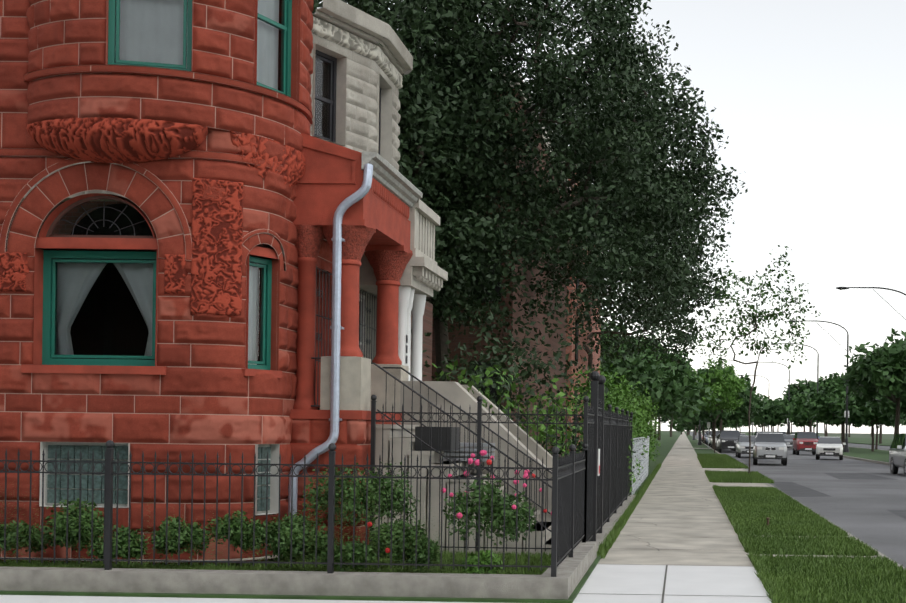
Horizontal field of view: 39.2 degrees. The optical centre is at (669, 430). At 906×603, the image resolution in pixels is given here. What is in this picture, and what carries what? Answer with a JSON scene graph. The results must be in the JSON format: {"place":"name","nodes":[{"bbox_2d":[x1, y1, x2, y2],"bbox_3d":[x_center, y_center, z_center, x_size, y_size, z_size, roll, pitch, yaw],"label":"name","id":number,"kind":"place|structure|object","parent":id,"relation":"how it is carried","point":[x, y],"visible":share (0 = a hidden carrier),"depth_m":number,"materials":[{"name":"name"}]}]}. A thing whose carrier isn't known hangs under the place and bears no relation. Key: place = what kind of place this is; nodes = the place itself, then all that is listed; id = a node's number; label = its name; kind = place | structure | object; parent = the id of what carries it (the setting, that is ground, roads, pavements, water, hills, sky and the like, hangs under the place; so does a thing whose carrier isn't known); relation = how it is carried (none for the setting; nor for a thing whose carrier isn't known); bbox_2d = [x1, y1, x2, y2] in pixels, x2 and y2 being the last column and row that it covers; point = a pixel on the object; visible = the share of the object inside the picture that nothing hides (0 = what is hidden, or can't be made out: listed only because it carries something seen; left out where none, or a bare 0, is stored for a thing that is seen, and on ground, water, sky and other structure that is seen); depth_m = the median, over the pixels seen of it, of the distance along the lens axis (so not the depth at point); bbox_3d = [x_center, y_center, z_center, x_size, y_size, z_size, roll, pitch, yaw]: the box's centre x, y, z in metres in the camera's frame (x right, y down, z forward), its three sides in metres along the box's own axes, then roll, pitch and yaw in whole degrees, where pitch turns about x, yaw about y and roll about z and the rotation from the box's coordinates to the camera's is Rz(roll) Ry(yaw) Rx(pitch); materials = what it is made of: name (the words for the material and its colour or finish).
{"place":"outdoors","nodes":[
{"label":"outdoors","id":0,"kind":"place"},
{"bbox_2d":[21,0,412,197],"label":"lime bay","id":1,"kind":"object","parent":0,"point":[361,100],"visible":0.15,"depth_m":17.85,"materials":[{"name":"stone"}]},
{"bbox_2d":[21,8,411,200],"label":"cornice","id":2,"kind":"structure","parent":1,"relation":"attached to","point":[396,53],"depth_m":18.00,"materials":[{"name":"grey stone"}]},
{"bbox_2d":[301,44,391,358],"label":"lime window reveals","id":3,"kind":"object","parent":1,"relation":"attached to","point":[386,124],"visible":0.25,"depth_m":18.29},
{"bbox_2d":[295,59,359,320],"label":"lime window interiors","id":4,"kind":"object","parent":3,"relation":"attached to","point":[320,90],"depth_m":17.68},
{"bbox_2d":[311,16,402,88],"bbox_3d":[-7.177,-5.574,19.755,6.976,0.240,2.814,1,0,30],"label":"decorative frieze","id":5,"kind":"object","parent":1,"relation":"attached to","point":[346,39],"visible":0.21,"depth_m":17.71,"materials":[{"name":"grey stone"}]},
{"bbox_2d":[0,431,680,602],"bbox_3d":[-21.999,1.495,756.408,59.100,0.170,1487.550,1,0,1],"label":"yard ground","id":6,"kind":"structure","parent":0,"point":[667,441],"depth_m":12.40,"materials":[{"name":"green plant"}]},
{"bbox_2d":[0,128,331,564],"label":"red wall","id":7,"kind":"structure","parent":6,"relation":"on","point":[201,397],"depth_m":14.96,"materials":[{"name":"stone"}]},
{"bbox_2d":[0,178,243,316],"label":"red carved panels","id":8,"kind":"object","parent":7,"relation":"attached to","point":[217,230],"visible":0.9,"depth_m":14.94,"materials":[{"name":"red stone"}]},
{"bbox_2d":[0,158,286,271],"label":"red arches","id":9,"kind":"structure","parent":7,"relation":"attached to","point":[150,195],"depth_m":14.93,"materials":[{"name":"stone"}]},
{"bbox_2d":[26,117,305,186],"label":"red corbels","id":10,"kind":"object","parent":7,"relation":"attached to","point":[112,140],"visible":0.9,"depth_m":14.65,"materials":[{"name":"red stone"}]},
{"bbox_2d":[24,0,313,151],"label":"red oriel","id":11,"kind":"object","parent":7,"relation":"on","point":[63,34],"visible":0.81,"depth_m":14.77,"materials":[{"name":"stone"}]},
{"bbox_2d":[0,0,32,147],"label":"red wall","id":12,"kind":"structure","parent":11,"relation":"attached to","point":[14,50],"depth_m":14.94,"materials":[{"name":"stone"}]},
{"bbox_2d":[0,64,312,168],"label":"molding","id":13,"kind":"structure","parent":11,"relation":"attached to","point":[308,117],"depth_m":14.92,"materials":[{"name":"red stone"}]},
{"bbox_2d":[21,0,330,514],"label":"window reveals","id":14,"kind":"object","parent":11,"relation":"attached to","point":[43,242],"depth_m":15.09,"materials":[{"name":"red stone"}]},
{"bbox_2d":[45,442,270,513],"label":"glass blocks","id":15,"kind":"structure","parent":14,"relation":"attached to","point":[76,448],"depth_m":15.04,"materials":[{"name":"grey"}]},
{"bbox_2d":[62,200,263,244],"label":"leaded cames","id":16,"kind":"object","parent":14,"relation":"attached to","point":[103,220],"visible":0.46,"depth_m":15.12,"materials":[{"name":"grey metal"}]},
{"bbox_2d":[42,0,291,369],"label":"window frames","id":17,"kind":"structure","parent":14,"relation":"attached to","point":[51,258],"depth_m":15.14,"materials":[{"name":"teal wood"}]},
{"bbox_2d":[51,0,283,360],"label":"window glass","id":18,"kind":"object","parent":17,"relation":"in","point":[141,218],"visible":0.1,"depth_m":15.17,"materials":[{"name":"glass"}]},
{"bbox_2d":[56,0,278,364],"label":"curtains","id":19,"kind":"object","parent":14,"relation":"attached to","point":[152,16],"depth_m":15.28,"materials":[{"name":"grey fabric"}]},
{"bbox_2d":[62,0,281,364],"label":"window interiors","id":20,"kind":"object","parent":14,"relation":"attached to","point":[128,320],"depth_m":16.51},
{"bbox_2d":[6,238,376,514],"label":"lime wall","id":21,"kind":"structure","parent":6,"relation":"on","point":[316,266],"depth_m":20.84,"materials":[{"name":"red stone"}]},
{"bbox_2d":[406,335,407,362],"bbox_3d":[-4.085,-1.180,19.271,0.007,0.600,0.080,1,0,1],"label":"house number","id":22,"kind":"object","parent":21,"relation":"attached to","point":[406,348],"visible":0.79,"depth_m":19.24,"materials":[{"name":"grey"}]},
{"bbox_2d":[5,73,601,515],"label":"buildings","id":23,"kind":"structure","parent":6,"relation":"on","point":[75,213],"depth_m":34.87,"materials":[{"name":"brick"}]},
{"bbox_2d":[0,495,634,598],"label":"curb","id":24,"kind":"structure","parent":6,"relation":"on","point":[566,580],"depth_m":12.50,"materials":[{"name":"concrete"}]},
{"bbox_2d":[0,440,587,576],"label":"fence","id":25,"kind":"object","parent":24,"relation":"on","point":[569,496],"visible":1,"depth_m":12.63,"materials":[{"name":"black metal"}]},
{"bbox_2d":[290,133,410,544],"bbox_3d":[-4.476,-1.125,17.633,0.970,5.620,2.845,1,0,1],"label":"portico stone","id":26,"kind":"object","parent":6,"relation":"on","point":[329,181],"visible":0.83,"depth_m":16.24,"materials":[{"name":"red stone"}]},
{"bbox_2d":[288,163,372,516],"bbox_3d":[-4.422,-0.927,16.163,1.021,5.124,0.203,1,0,-4],"label":"downspout","id":27,"kind":"object","parent":26,"relation":"attached to","point":[337,239],"visible":0.83,"depth_m":16.09,"materials":[{"name":"silver metal"}]},
{"bbox_2d":[361,151,422,207],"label":"cornice","id":28,"kind":"structure","parent":26,"relation":"attached to","point":[393,180],"depth_m":17.38,"materials":[{"name":"grey stone"}]},
{"bbox_2d":[312,0,543,325],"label":"tree","id":29,"kind":"object","parent":6,"relation":"on","point":[392,19],"depth_m":26.67,"materials":[{"name":"green plant"}]},
{"bbox_2d":[311,267,551,531],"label":"porch railings","id":30,"kind":"object","parent":6,"relation":"on","point":[418,394],"visible":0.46,"depth_m":17.08,"materials":[{"name":"black metal"}]},
{"bbox_2d":[370,381,581,554],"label":"porch stairs","id":31,"kind":"structure","parent":6,"relation":"on","point":[457,394],"depth_m":17.23,"materials":[{"name":"grey concrete"}]},
{"bbox_2d":[398,28,576,340],"bbox_3d":[-5.673,-4.047,29.573,6.775,11.430,5.816,1,0,-36],"label":"tree","id":32,"kind":"object","parent":6,"relation":"on","point":[495,309],"depth_m":28.79,"materials":[{"name":"green plant"}]},
{"bbox_2d":[369,371,632,553],"bbox_3d":[-2.431,0.416,23.687,2.947,2.595,14.534,1,0,1],"label":"tall fence","id":33,"kind":"object","parent":6,"relation":"on","point":[608,433],"visible":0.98,"depth_m":17.86,"materials":[{"name":"black metal"}]},
{"bbox_2d":[598,449,599,475],"bbox_3d":[-1.053,0.482,18.581,0.018,0.400,0.270,1,0,1],"label":"gate notice","id":34,"kind":"object","parent":33,"relation":"attached to","point":[598,462],"visible":1,"depth_m":18.45,"materials":[{"name":"white paint"}]},
{"bbox_2d":[461,385,552,469],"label":"lime stairs","id":35,"kind":"structure","parent":6,"relation":"on","point":[532,444],"depth_m":20.41,"materials":[{"name":"grey stone"}]},
{"bbox_2d":[411,307,635,458],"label":"bush leaves","id":36,"kind":"object","parent":6,"relation":"on","point":[524,374],"visible":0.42,"depth_m":24.98,"materials":[{"name":"green plant"}]},
{"bbox_2d":[432,358,660,496],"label":"hedge leaves","id":37,"kind":"object","parent":6,"relation":"on","point":[642,425],"visible":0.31,"depth_m":29.21,"materials":[{"name":"green plant"}]},
{"bbox_2d":[367,0,747,380],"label":"tree","id":38,"kind":"object","parent":6,"relation":"on","point":[646,192],"depth_m":28.89,"materials":[{"name":"green plant"}]},
{"bbox_2d":[522,19,733,362],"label":"tree","id":39,"kind":"object","parent":6,"relation":"on","point":[661,289],"depth_m":44.80,"materials":[{"name":"green plant"}]},
{"bbox_2d":[631,436,648,494],"bbox_3d":[-0.862,0.977,39.253,0.043,1.517,16.768,1,0,1],"label":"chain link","id":40,"kind":"object","parent":6,"relation":"on","point":[644,462],"visible":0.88,"depth_m":37.68,"materials":[{"name":"grey metal"}]},
{"bbox_2d":[571,147,723,406],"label":"tree","id":41,"kind":"object","parent":6,"relation":"on","point":[682,338],"depth_m":61.08,"materials":[{"name":"green plant"}]},
{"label":"garden bed soil","id":42,"kind":"structure","parent":6,"relation":"on","visible":0},
{"bbox_2d":[1,555,281,561],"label":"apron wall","id":43,"kind":"structure","parent":42,"relation":"on","point":[255,558],"depth_m":14.95,"materials":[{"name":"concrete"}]},
{"bbox_2d":[0,483,513,572],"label":"leaves","id":44,"kind":"object","parent":42,"relation":"on","point":[284,541],"visible":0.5,"depth_m":13.66,"materials":[{"name":"green plant"}]},
{"bbox_2d":[367,450,551,552],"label":"pink flowers","id":45,"kind":"object","parent":44,"relation":"on","point":[459,515],"visible":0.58,"depth_m":14.07,"materials":[{"name":"pink plant"}]},
{"bbox_2d":[0,461,537,571],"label":"bushes","id":46,"kind":"object","parent":42,"relation":"on","point":[285,524],"visible":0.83,"depth_m":14.26,"materials":[{"name":"green plant"}]},
{"bbox_2d":[462,549,502,573],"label":"shrub leaves","id":47,"kind":"object","parent":42,"relation":"on","point":[484,558],"visible":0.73,"depth_m":13.21,"materials":[{"name":"green plant"}]},
{"bbox_2d":[290,419,401,554],"bbox_3d":[-4.489,0.754,17.601,0.997,1.800,2.853,1,0,1],"label":"porch base","id":48,"kind":"object","parent":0,"point":[358,432],"visible":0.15,"depth_m":16.21,"materials":[{"name":"red stone"}]},
{"bbox_2d":[320,356,408,411],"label":"porch piers","id":49,"kind":"structure","parent":48,"relation":"on","point":[362,380],"depth_m":16.30,"materials":[{"name":"beige stone"}]},
{"bbox_2d":[293,219,412,409],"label":"portico columns","id":50,"kind":"structure","parent":49,"relation":"on","point":[388,263],"depth_m":16.36,"materials":[{"name":"red stone"}]},
{"bbox_2d":[314,50,380,356],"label":"lime window frames","id":51,"kind":"structure","parent":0,"point":[332,78],"depth_m":17.53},
{"bbox_2d":[314,59,361,349],"bbox_3d":[-4.796,-2.955,18.863,0.562,4.550,3.671,1,0,1],"label":"lime window glass","id":52,"kind":"object","parent":51,"relation":"in","point":[326,137],"visible":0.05,"depth_m":17.38,"materials":[{"name":"black glass"}]},
{"bbox_2d":[359,290,376,361],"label":"lime window bars","id":53,"kind":"object","parent":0,"point":[367,341],"visible":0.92,"depth_m":19.91,"materials":[{"name":"black metal"}]},
{"bbox_2d":[0,432,771,602],"bbox_3d":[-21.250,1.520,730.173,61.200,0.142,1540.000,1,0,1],"label":"pavement","id":54,"kind":"structure","parent":0,"point":[726,574],"depth_m":16.61,"materials":[{"name":"concrete"}]},
{"bbox_2d":[627,466,716,550],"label":"fallen leaves","id":55,"kind":"object","parent":54,"relation":"on","point":[656,525],"visible":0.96,"depth_m":24.02,"materials":[{"name":"grey"}]},
{"bbox_2d":[578,468,768,602],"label":"pavement joints","id":56,"kind":"object","parent":54,"relation":"on","point":[662,601],"visible":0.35,"depth_m":15.46,"materials":[{"name":"grey concrete"}]},
{"bbox_2d":[398,286,426,380],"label":"white columns","id":57,"kind":"structure","parent":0,"point":[411,303],"depth_m":19.55,"materials":[{"name":"white stone"}]},
{"bbox_2d":[359,199,447,296],"bbox_3d":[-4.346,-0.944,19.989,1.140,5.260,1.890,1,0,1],"label":"balcony","id":58,"kind":"structure","parent":57,"relation":"on","point":[424,273],"depth_m":19.43,"materials":[{"name":"white stone"}]},
{"bbox_2d":[0,453,905,602],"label":"grass blades","id":59,"kind":"object","parent":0,"point":[840,575],"depth_m":16.24,"materials":[{"name":"green plant"}]},
{"bbox_2d":[415,427,494,461],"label":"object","id":60,"kind":"structure","parent":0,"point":[445,444],"depth_m":17.02,"materials":[{"name":"concrete"}]},
{"bbox_2d":[317,0,905,433],"label":"sky","id":61,"kind":"structure","parent":0,"point":[808,96],"materials":[{"name":"white"}]},
{"bbox_2d":[600,322,905,451],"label":"trees","id":62,"kind":"object","parent":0,"point":[870,375],"depth_m":103.23,"materials":[{"name":"green plant"}]},
{"bbox_2d":[664,431,893,438],"bbox_3d":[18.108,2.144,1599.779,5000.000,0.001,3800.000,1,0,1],"label":"ground","id":63,"kind":"structure","parent":0,"point":[860,435],"depth_m":896.04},
{"bbox_2d":[697,432,892,461],"bbox_3d":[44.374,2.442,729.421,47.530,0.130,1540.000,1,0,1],"label":"median grass","id":64,"kind":"structure","parent":63,"relation":"on","point":[876,455],"depth_m":118.29,"materials":[{"name":"green plant"}]},
{"bbox_2d":[739,375,768,431],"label":"street lamp","id":65,"kind":"object","parent":64,"relation":"on","point":[768,393],"visible":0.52,"depth_m":219.66,"materials":[{"name":"black metal"}]},
{"bbox_2d":[759,362,789,434],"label":"street lamp","id":66,"kind":"object","parent":64,"relation":"on","point":[788,421],"visible":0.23,"depth_m":177.66,"materials":[{"name":"black metal"}]},
{"bbox_2d":[771,343,818,439],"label":"street lamp","id":67,"kind":"object","parent":64,"relation":"on","point":[817,366],"visible":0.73,"depth_m":139.65,"materials":[{"name":"black metal"}]},
{"bbox_2d":[789,320,848,451],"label":"street lamp","id":68,"kind":"object","parent":64,"relation":"on","point":[846,415],"visible":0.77,"depth_m":110.65,"materials":[{"name":"black metal"}]},
{"bbox_2d":[836,287,905,319],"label":"street lamp","id":69,"kind":"object","parent":64,"relation":"on","point":[841,288],"visible":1,"depth_m":84.68,"materials":[{"name":"black metal"}]},
{"bbox_2d":[684,432,891,598],"bbox_3d":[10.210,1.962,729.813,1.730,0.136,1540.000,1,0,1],"label":"walkway","id":70,"kind":"structure","parent":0,"point":[702,448],"depth_m":56.15,"materials":[{"name":"grey concrete"}]},
{"bbox_2d":[698,369,708,444],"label":"street lamp","id":71,"kind":"object","parent":70,"relation":"on","point":[699,441],"visible":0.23,"depth_m":149.77,"materials":[{"name":"black metal"}]},
{"bbox_2d":[707,422,709,448],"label":"street signs","id":72,"kind":"object","parent":70,"relation":"on","point":[708,425],"visible":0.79,"depth_m":117.82,"materials":[{"name":"grey metal"}]},
{"bbox_2d":[684,358,747,452],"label":"tree","id":73,"kind":"object","parent":70,"relation":"on","point":[724,388],"depth_m":96.83,"materials":[{"name":"green plant"}]},
{"bbox_2d":[694,245,820,473],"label":"young street tree","id":74,"kind":"object","parent":70,"relation":"on","point":[752,316],"depth_m":49.12,"materials":[{"name":"green plant"}]},
{"bbox_2d":[690,432,905,567],"bbox_3d":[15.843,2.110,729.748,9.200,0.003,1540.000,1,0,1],"label":"road","id":75,"kind":"structure","parent":0,"point":[858,508],"depth_m":38.30,"materials":[{"name":"grey asphalt"}]},
{"bbox_2d":[715,436,735,450],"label":"car","id":76,"kind":"object","parent":75,"relation":"on","point":[717,445],"visible":0.23,"depth_m":113.09,"materials":[{"name":"white paint"}]},
{"bbox_2d":[716,430,740,452],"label":"black suv","id":77,"kind":"object","parent":75,"relation":"on","point":[727,439],"visible":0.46,"depth_m":105.34,"materials":[{"name":"black paint"}]},
{"bbox_2d":[734,436,755,457],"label":"silver sedan","id":78,"kind":"object","parent":75,"relation":"on","point":[742,444],"visible":0.6,"depth_m":87.51,"materials":[{"name":"grey paint"}]},
{"bbox_2d":[754,431,771,435],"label":"car","id":79,"kind":"object","parent":75,"relation":"on","point":[755,433],"depth_m":111.65,"materials":[{"name":"grey paint"}]},
{"bbox_2d":[751,433,789,464],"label":"car","id":80,"kind":"object","parent":75,"relation":"on","point":[769,445],"visible":0.96,"depth_m":68.61,"materials":[{"name":"grey paint"}]},
{"bbox_2d":[783,435,793,446],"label":"car","id":81,"kind":"object","parent":75,"relation":"on","point":[788,438],"visible":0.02,"depth_m":129.06,"materials":[{"name":"grey paint"}]},
{"bbox_2d":[691,433,904,568],"bbox_3d":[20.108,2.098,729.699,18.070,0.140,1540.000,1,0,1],"label":"kerbs","id":82,"kind":"structure","parent":75,"relation":"on","point":[866,460],"depth_m":75.62,"materials":[{"name":"concrete"}]},
{"bbox_2d":[793,432,818,454],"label":"car","id":83,"kind":"object","parent":75,"relation":"on","point":[803,441],"visible":0.85,"depth_m":100.48,"materials":[{"name":"red paint"}]},
{"bbox_2d":[740,456,905,518],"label":"road patches","id":84,"kind":"object","parent":75,"relation":"on","point":[792,489],"visible":0.81,"depth_m":43.56,"materials":[{"name":"grey asphalt"}]},
{"bbox_2d":[813,437,845,459],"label":"white sedan car","id":85,"kind":"object","parent":75,"relation":"on","point":[829,446],"visible":1,"depth_m":84.17,"materials":[{"name":"white paint"}]},
{"bbox_2d":[889,433,905,475],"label":"silver suv","id":86,"kind":"object","parent":75,"relation":"on","point":[897,454],"visible":1,"depth_m":56.27,"materials":[{"name":"grey paint"}]},
{"bbox_2d":[746,435,889,449],"bbox_3d":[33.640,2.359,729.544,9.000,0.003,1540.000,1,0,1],"label":"sidewalk","id":87,"kind":"structure","parent":0,"point":[868,446],"depth_m":171.65,"materials":[{"name":"concrete"}]}
]}

